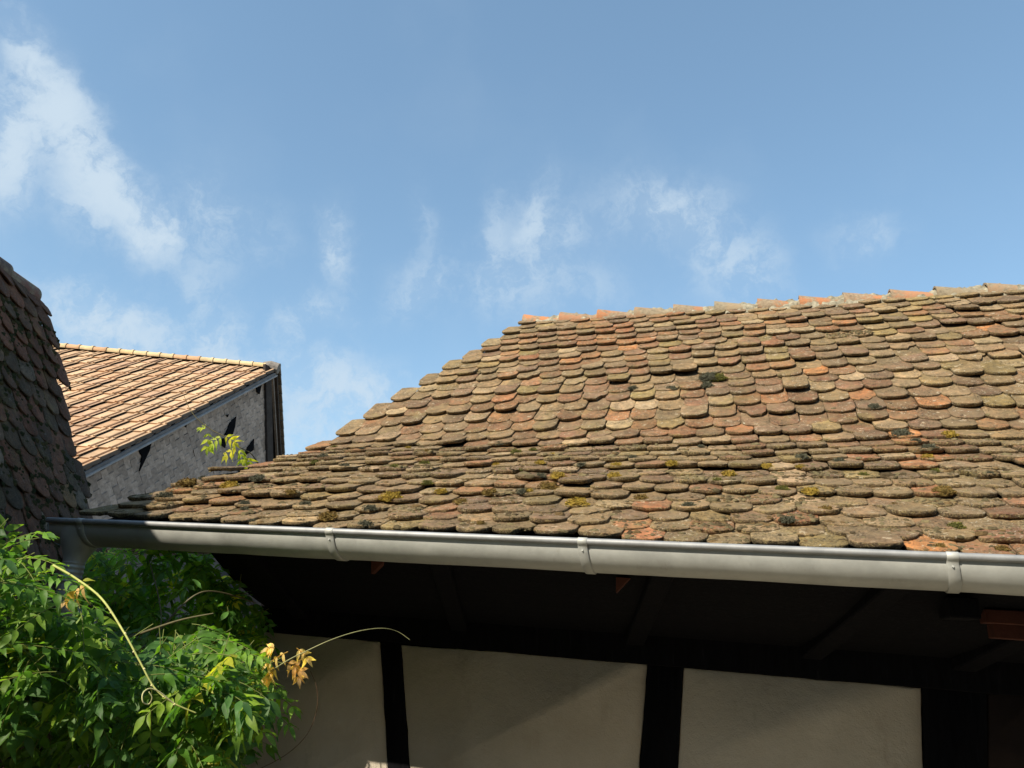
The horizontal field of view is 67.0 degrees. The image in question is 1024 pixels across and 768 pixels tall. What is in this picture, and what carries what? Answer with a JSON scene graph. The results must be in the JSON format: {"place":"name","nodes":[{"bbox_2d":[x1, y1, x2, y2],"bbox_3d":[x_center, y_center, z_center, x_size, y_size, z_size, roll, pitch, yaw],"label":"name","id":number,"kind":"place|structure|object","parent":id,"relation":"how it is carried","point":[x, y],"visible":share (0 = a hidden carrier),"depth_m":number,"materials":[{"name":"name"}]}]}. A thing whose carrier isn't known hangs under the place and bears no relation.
{"place":"outdoors","nodes":[
{"label":"outdoors","id":0,"kind":"place"},
{"bbox_2d":[0,257,131,767],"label":"neighbouring house","id":1,"kind":"structure","parent":0,"point":[42,475],"depth_m":4.52,"materials":[{"name":"tile"}]},
{"bbox_2d":[53,343,284,627],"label":"barn","id":2,"kind":"structure","parent":0,"point":[135,423],"depth_m":10.52,"materials":[{"name":"tile"}]},
{"bbox_2d":[103,547,238,748],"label":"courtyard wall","id":3,"kind":"structure","parent":0,"point":[224,573],"depth_m":5.07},
{"bbox_2d":[0,0,1023,454],"label":"sky","id":4,"kind":"structure","parent":0,"point":[353,197],"materials":[{"name":"blue"}]},
{"label":"yard ground","id":5,"kind":"structure","parent":0,"visible":0},
{"bbox_2d":[0,514,409,767],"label":"wisteria","id":6,"kind":"object","parent":5,"relation":"on","point":[65,680],"visible":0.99,"depth_m":2.40,"materials":[{"name":"green plant"}]},
{"bbox_2d":[184,396,257,468],"bbox_3d":[-1.778,0.352,4.722,0.517,0.528,0.104,7,-18,-11],"label":"climbing shoot","id":7,"kind":"object","parent":6,"relation":"attached to","point":[210,448],"visible":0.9,"depth_m":4.70,"materials":[{"name":"green plant"}]},
{"bbox_2d":[45,283,1023,767],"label":"half timbered house","id":8,"kind":"structure","parent":5,"relation":"on","point":[769,533],"depth_m":3.64,"materials":[{"name":"tile"}]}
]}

